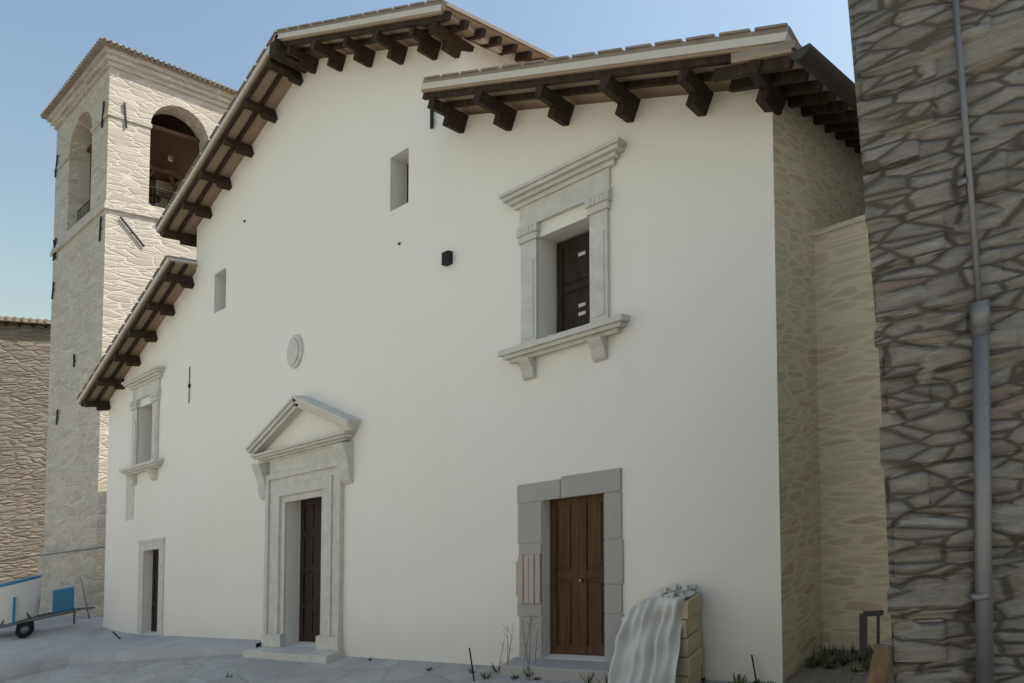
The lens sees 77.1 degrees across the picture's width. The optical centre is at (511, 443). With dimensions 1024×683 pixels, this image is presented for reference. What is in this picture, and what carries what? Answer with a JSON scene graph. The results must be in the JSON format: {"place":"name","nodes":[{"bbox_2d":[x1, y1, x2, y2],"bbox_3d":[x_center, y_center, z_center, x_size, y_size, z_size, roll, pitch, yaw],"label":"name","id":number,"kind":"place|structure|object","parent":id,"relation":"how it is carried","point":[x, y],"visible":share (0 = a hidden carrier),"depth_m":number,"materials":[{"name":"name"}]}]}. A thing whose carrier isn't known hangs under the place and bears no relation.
{"place":"outdoors","nodes":[
{"label":"outdoors","id":0,"kind":"place"},
{"bbox_2d":[0,616,260,681],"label":"concrete road","id":1,"kind":"structure","parent":0,"point":[65,642],"depth_m":18.19,"materials":[{"name":"grey concrete"}]},
{"bbox_2d":[15,621,33,637],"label":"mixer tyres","id":2,"kind":"object","parent":1,"relation":"on","point":[19,634],"visible":0.77,"depth_m":20.25,"materials":[{"name":"black rubber"}]},
{"bbox_2d":[0,578,94,633],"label":"trailer","id":3,"kind":"object","parent":1,"relation":"on","point":[24,630],"visible":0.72,"depth_m":20.96,"materials":[{"name":"grey metal"}]},
{"bbox_2d":[0,575,74,624],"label":"panel","id":4,"kind":"object","parent":3,"relation":"on","point":[62,599],"visible":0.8,"depth_m":21.12,"materials":[{"name":"blue metal"}]},
{"bbox_2d":[0,577,40,624],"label":"cover","id":5,"kind":"object","parent":4,"relation":"on","point":[26,595],"visible":0.75,"depth_m":20.31,"materials":[{"name":"white plastic"}]},
{"bbox_2d":[112,631,756,682],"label":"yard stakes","id":6,"kind":"object","parent":1,"relation":"on","point":[114,633],"visible":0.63,"depth_m":10.70,"materials":[{"name":"black metal"}]},
{"bbox_2d":[149,178,161,203],"bbox_3d":[-15.455,-10.830,27.408,0.920,0.909,0.897,-2,-3,37],"label":"bell","id":7,"kind":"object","parent":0,"point":[152,182],"depth_m":27.37,"materials":[{"name":"black metal"}]},
{"bbox_2d":[0,655,748,682],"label":"pavement","id":8,"kind":"structure","parent":0,"point":[242,669],"depth_m":13.57,"materials":[{"name":"grey concrete"}]},
{"bbox_2d":[226,668,773,682],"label":"bright weeds","id":9,"kind":"object","parent":8,"relation":"on","point":[734,678],"visible":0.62,"depth_m":8.78,"materials":[{"name":"green plant"}]},
{"bbox_2d":[498,614,541,672],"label":"dry weed stems","id":10,"kind":"object","parent":8,"relation":"on","point":[523,644],"visible":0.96,"depth_m":10.69,"materials":[{"name":"brown plant"}]},
{"bbox_2d":[368,642,883,682],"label":"grass tufts","id":11,"kind":"object","parent":8,"relation":"on","point":[827,662],"visible":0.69,"depth_m":8.83,"materials":[{"name":"green plant"}]},
{"bbox_2d":[608,588,697,682],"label":"tarp","id":12,"kind":"object","parent":8,"relation":"on","point":[647,647],"visible":0.94,"depth_m":8.73,"materials":[{"name":"white plastic"}]},
{"bbox_2d":[659,593,702,682],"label":"stone blocks","id":13,"kind":"object","parent":8,"relation":"on","point":[689,662],"depth_m":8.71,"materials":[{"name":"beige stone"}]},
{"bbox_2d":[659,583,696,597],"bbox_3d":[2.330,2.065,9.026,0.443,0.216,0.425,-2,-3,37],"label":"rubble pile","id":14,"kind":"object","parent":13,"relation":"on","point":[675,589],"visible":0.95,"depth_m":8.96,"materials":[{"name":"white stone"}]},
{"bbox_2d":[0,0,854,319],"label":"sky","id":15,"kind":"structure","parent":0,"point":[42,42],"materials":[{"name":"blue"}]},
{"bbox_2d":[461,37,513,114],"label":"wall","id":16,"kind":"structure","parent":0,"point":[479,57],"depth_m":12.71,"materials":[{"name":"white paint"}]},
{"bbox_2d":[422,11,546,61],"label":"rafters","id":17,"kind":"object","parent":16,"relation":"attached to","point":[497,41],"visible":0.2,"depth_m":12.50,"materials":[{"name":"brown wood"}]},
{"bbox_2d":[441,6,548,60],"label":"roof eave","id":18,"kind":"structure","parent":17,"relation":"on","point":[492,33],"depth_m":12.46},
{"bbox_2d":[772,101,864,682],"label":"side wall","id":19,"kind":"structure","parent":0,"point":[818,178],"depth_m":9.19,"materials":[{"name":"beige stone"}]},
{"bbox_2d":[784,649,893,682],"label":"yard ground","id":20,"kind":"structure","parent":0,"point":[838,673],"depth_m":8.52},
{"bbox_2d":[859,610,883,656],"bbox_3d":[1.632,0.862,2.918,0.102,0.216,0.051,-2,-3,37],"label":"metal yard frame","id":21,"kind":"object","parent":20,"relation":"on","point":[864,615],"visible":0.88,"depth_m":2.92,"materials":[{"name":"black metal"}]},
{"bbox_2d":[866,643,892,682],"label":"wooden post","id":22,"kind":"object","parent":20,"relation":"on","point":[879,669],"visible":1,"depth_m":2.84,"materials":[{"name":"brown wood"}]},
{"bbox_3d":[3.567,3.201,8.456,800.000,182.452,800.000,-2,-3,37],"label":"ground surface","id":23,"kind":"structure","parent":0,"visible":0},
{"bbox_2d":[0,323,50,583],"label":"house walls","id":24,"kind":"structure","parent":23,"relation":"on","point":[24,370],"depth_m":34.97,"materials":[{"name":"beige stone"}]},
{"bbox_2d":[0,316,50,325],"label":"house roof","id":25,"kind":"structure","parent":24,"relation":"on","point":[28,321],"depth_m":34.92,"materials":[{"name":"beige tile"}]},
{"bbox_2d":[5,321,48,328],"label":"rafter ends","id":26,"kind":"object","parent":24,"relation":"attached to","point":[20,324],"visible":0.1,"depth_m":34.95,"materials":[{"name":"brown wood"}]},
{"bbox_2d":[0,546,104,560],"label":"cable","id":27,"kind":"object","parent":24,"relation":"attached to","point":[54,553],"visible":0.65,"depth_m":24.39,"materials":[{"name":"grey metal"}]},
{"bbox_2d":[37,200,196,630],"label":"bell tower","id":28,"kind":"structure","parent":23,"relation":"on","point":[100,285],"depth_m":24.45,"materials":[{"name":"beige stone"}]},
{"bbox_2d":[51,101,144,424],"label":"wall anchors","id":29,"kind":"object","parent":28,"relation":"attached to","point":[99,238],"visible":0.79,"depth_m":24.38,"materials":[{"name":"black metal"}]},
{"bbox_2d":[47,45,234,244],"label":"bell tower","id":30,"kind":"structure","parent":28,"relation":"on","point":[116,169],"depth_m":24.92,"materials":[{"name":"beige stone"}]},
{"bbox_2d":[77,186,174,221],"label":"bell tower railings","id":31,"kind":"object","parent":30,"relation":"attached to","point":[80,209],"visible":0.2,"depth_m":25.68,"materials":[{"name":"black metal"}]},
{"bbox_2d":[40,38,236,119],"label":"roof cornice","id":32,"kind":"structure","parent":30,"relation":"on","point":[91,55],"depth_m":25.07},
{"bbox_2d":[87,114,199,205],"bbox_3d":[-15.455,-11.171,27.423,4.250,6.024,4.250,-2,-3,37],"label":"belfry opening","id":33,"kind":"object","parent":30,"relation":"in","point":[174,147],"visible":0.19,"depth_m":27.25,"materials":[{"name":"brown wood"}]},
{"bbox_2d":[103,42,782,682],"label":"facade wall","id":34,"kind":"structure","parent":23,"relation":"on","point":[669,406],"depth_m":12.22,"materials":[{"name":"white paint"}]},
{"bbox_2d":[77,257,197,403],"bbox_3d":[-9.262,-3.518,22.985,6.191,4.530,8.810,-2,-3,37],"label":"roof edge","id":35,"kind":"object","parent":34,"relation":"attached to","point":[130,319],"visible":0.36,"depth_m":18.95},
{"bbox_2d":[76,255,196,400],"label":"roof tiles","id":36,"kind":"object","parent":35,"relation":"on","point":[125,321],"visible":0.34,"depth_m":19.04,"materials":[{"name":"beige tile"}]},
{"bbox_2d":[81,261,194,410],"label":"rafters","id":37,"kind":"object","parent":34,"relation":"attached to","point":[163,309],"depth_m":19.45,"materials":[{"name":"brown wood"}]},
{"bbox_2d":[79,260,197,403],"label":"wing roof deck","id":38,"kind":"structure","parent":37,"relation":"on","point":[171,299],"depth_m":19.50,"materials":[{"name":"brown wood"}]},
{"bbox_2d":[156,33,277,231],"bbox_3d":[-4.411,-8.027,20.730,5.889,4.374,10.860,-2,-3,37],"label":"roof edge","id":39,"kind":"object","parent":34,"relation":"on","point":[258,66],"visible":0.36,"depth_m":16.22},
{"bbox_2d":[155,31,277,227],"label":"nave roof tiles","id":40,"kind":"object","parent":39,"relation":"on","point":[220,121],"visible":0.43,"depth_m":16.16,"materials":[{"name":"brown tile"}]},
{"bbox_2d":[160,58,303,246],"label":"rafters","id":41,"kind":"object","parent":34,"relation":"attached to","point":[292,75],"depth_m":16.54,"materials":[{"name":"brown wood"}]},
{"bbox_2d":[157,54,299,234],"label":"roof soffit","id":42,"kind":"structure","parent":41,"relation":"on","point":[276,97],"depth_m":16.66,"materials":[{"name":"brown wood"}]},
{"bbox_2d":[151,497,321,641],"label":"doors","id":43,"kind":"structure","parent":34,"relation":"attached to","point":[310,574],"depth_m":15.34,"materials":[{"name":"brown wood"}]},
{"bbox_2d":[269,38,306,72],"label":"roof beam","id":44,"kind":"structure","parent":34,"relation":"on","point":[277,51],"depth_m":14.74,"materials":[{"name":"brown wood"}]},
{"bbox_2d":[188,110,452,402],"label":"wall fixtures","id":45,"kind":"object","parent":34,"relation":"attached to","point":[447,257],"visible":0.75,"depth_m":12.31,"materials":[{"name":"black metal"}]},
{"bbox_2d":[119,137,629,663],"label":"stone surrounds","id":46,"kind":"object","parent":34,"relation":"attached to","point":[309,469],"depth_m":14.03,"materials":[{"name":"white stone"}]},
{"bbox_2d":[283,15,473,73],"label":"rafters","id":47,"kind":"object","parent":34,"relation":"attached to","point":[453,45],"depth_m":13.07,"materials":[{"name":"brown wood"}]},
{"bbox_2d":[279,11,480,58],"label":"roof soffit","id":48,"kind":"structure","parent":47,"relation":"on","point":[413,42],"depth_m":13.21,"materials":[{"name":"brown wood"}]},
{"bbox_2d":[275,4,523,64],"bbox_3d":[-0.085,-8.940,17.492,5.281,2.814,10.860,-2,-3,37],"label":"roof edge","id":49,"kind":"object","parent":34,"relation":"on","point":[425,10],"visible":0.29,"depth_m":12.82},
{"bbox_2d":[276,0,527,61],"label":"roof tiles","id":50,"kind":"object","parent":49,"relation":"on","point":[422,4],"visible":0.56,"depth_m":12.88,"materials":[{"name":"brown tile"}]},
{"bbox_2d":[407,164,408,202],"bbox_3d":[-4.852,-4.864,15.835,7.640,2.318,0.070,-2,-3,37],"label":"window frame","id":51,"kind":"object","parent":34,"relation":"attached to","point":[407,180],"visible":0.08,"depth_m":13.85,"materials":[{"name":"black"}]},
{"bbox_2d":[442,1,555,57],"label":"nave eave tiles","id":52,"kind":"object","parent":34,"relation":"on","point":[483,22],"visible":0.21,"depth_m":12.26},
{"bbox_2d":[501,479,623,682],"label":"door surround","id":53,"kind":"object","parent":34,"relation":"attached to","point":[530,526],"visible":0.89,"depth_m":10.33,"materials":[{"name":"stone"}]},
{"bbox_2d":[518,554,540,603],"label":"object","id":54,"kind":"object","parent":53,"relation":"attached to","point":[529,578],"visible":1,"depth_m":10.84,"materials":[{"name":"stone"}]},
{"bbox_2d":[550,493,604,655],"bbox_3d":[1.145,2.166,10.664,1.190,2.789,0.080,-2,-3,37],"label":"church door","id":55,"kind":"structure","parent":53,"relation":"in","point":[577,615],"depth_m":10.66,"materials":[{"name":"brown wood"}]},
{"bbox_2d":[557,232,589,332],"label":"window shutters","id":56,"kind":"object","parent":34,"relation":"attached to","point":[573,280],"depth_m":11.28,"materials":[{"name":"brown wood"}]},
{"bbox_2d":[578,251,585,315],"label":"shutter stickers","id":57,"kind":"object","parent":56,"relation":"attached to","point":[584,303],"visible":1,"depth_m":11.15,"materials":[{"name":"white paper"}]},
{"bbox_2d":[561,468,621,497],"bbox_3d":[1.253,0.636,10.293,1.110,0.500,0.045,-2,-3,37],"label":"door lintel","id":58,"kind":"structure","parent":34,"relation":"attached to","point":[596,482],"depth_m":10.25,"materials":[{"name":"grey stone"}]},
{"bbox_2d":[422,54,787,133],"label":"rafters","id":59,"kind":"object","parent":34,"relation":"attached to","point":[690,81],"depth_m":9.75,"materials":[{"name":"brown wood"}]},
{"bbox_2d":[421,42,780,114],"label":"wing roof deck","id":60,"kind":"structure","parent":59,"relation":"on","point":[664,91],"depth_m":9.96,"materials":[{"name":"brown wood"}]},
{"bbox_2d":[421,32,791,89],"bbox_3d":[3.857,-5.989,13.653,6.227,2.758,10.010,-2,-3,37],"label":"roof edge","id":61,"kind":"object","parent":34,"relation":"attached to","point":[715,46],"visible":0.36,"depth_m":9.07,"materials":[{"name":"beige concrete"}]},
{"bbox_2d":[423,23,799,82],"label":"roof tiles","id":62,"kind":"object","parent":61,"relation":"on","point":[744,33],"visible":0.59,"depth_m":9.04,"materials":[{"name":"brown tile"}]},
{"bbox_2d":[711,55,860,153],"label":"eave rafters","id":63,"kind":"object","parent":34,"relation":"attached to","point":[827,110],"visible":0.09,"depth_m":8.74,"materials":[{"name":"brown wood"}]},
{"bbox_2d":[731,48,853,109],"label":"roof soffit","id":64,"kind":"structure","parent":63,"relation":"on","point":[767,55],"depth_m":8.00,"materials":[{"name":"brown wood"}]},
{"bbox_2d":[731,40,801,58],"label":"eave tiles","id":65,"kind":"object","parent":64,"relation":"on","point":[795,45],"visible":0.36,"depth_m":7.86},
{"bbox_2d":[790,43,856,111],"bbox_3d":[7.133,-4.994,11.175,0.230,1.364,10.600,-3,-4,46],"label":"eave gutter","id":66,"kind":"object","parent":64,"relation":"attached to","point":[811,59],"visible":0.46,"depth_m":7.91,"materials":[{"name":"grey metal"}]},
{"bbox_2d":[814,214,891,650],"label":"yard wall","id":67,"kind":"structure","parent":23,"relation":"on","point":[854,562],"depth_m":9.34,"materials":[{"name":"stone"}]},
{"bbox_2d":[848,0,1023,682],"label":"house wall","id":68,"kind":"structure","parent":23,"relation":"on","point":[994,68],"depth_m":2.83,"materials":[{"name":"grey stone"}]},
{"bbox_2d":[855,0,1023,682],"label":"house quoins","id":69,"kind":"object","parent":68,"relation":"attached to","point":[918,189],"visible":0.69,"depth_m":2.87,"materials":[{"name":"grey stone"}]},
{"bbox_2d":[952,0,993,682],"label":"drainpipe","id":70,"kind":"object","parent":68,"relation":"attached to","point":[981,595],"visible":0.88,"depth_m":2.74,"materials":[{"name":"grey metal"}]},
{"bbox_2d":[970,299,990,330],"bbox_3d":[2.031,-0.558,2.786,0.072,0.132,0.072,-2,-3,37],"label":"pipe collar","id":71,"kind":"object","parent":70,"relation":"attached to","point":[980,316],"visible":0.92,"depth_m":2.76,"materials":[{"name":"grey metal"}]}
]}

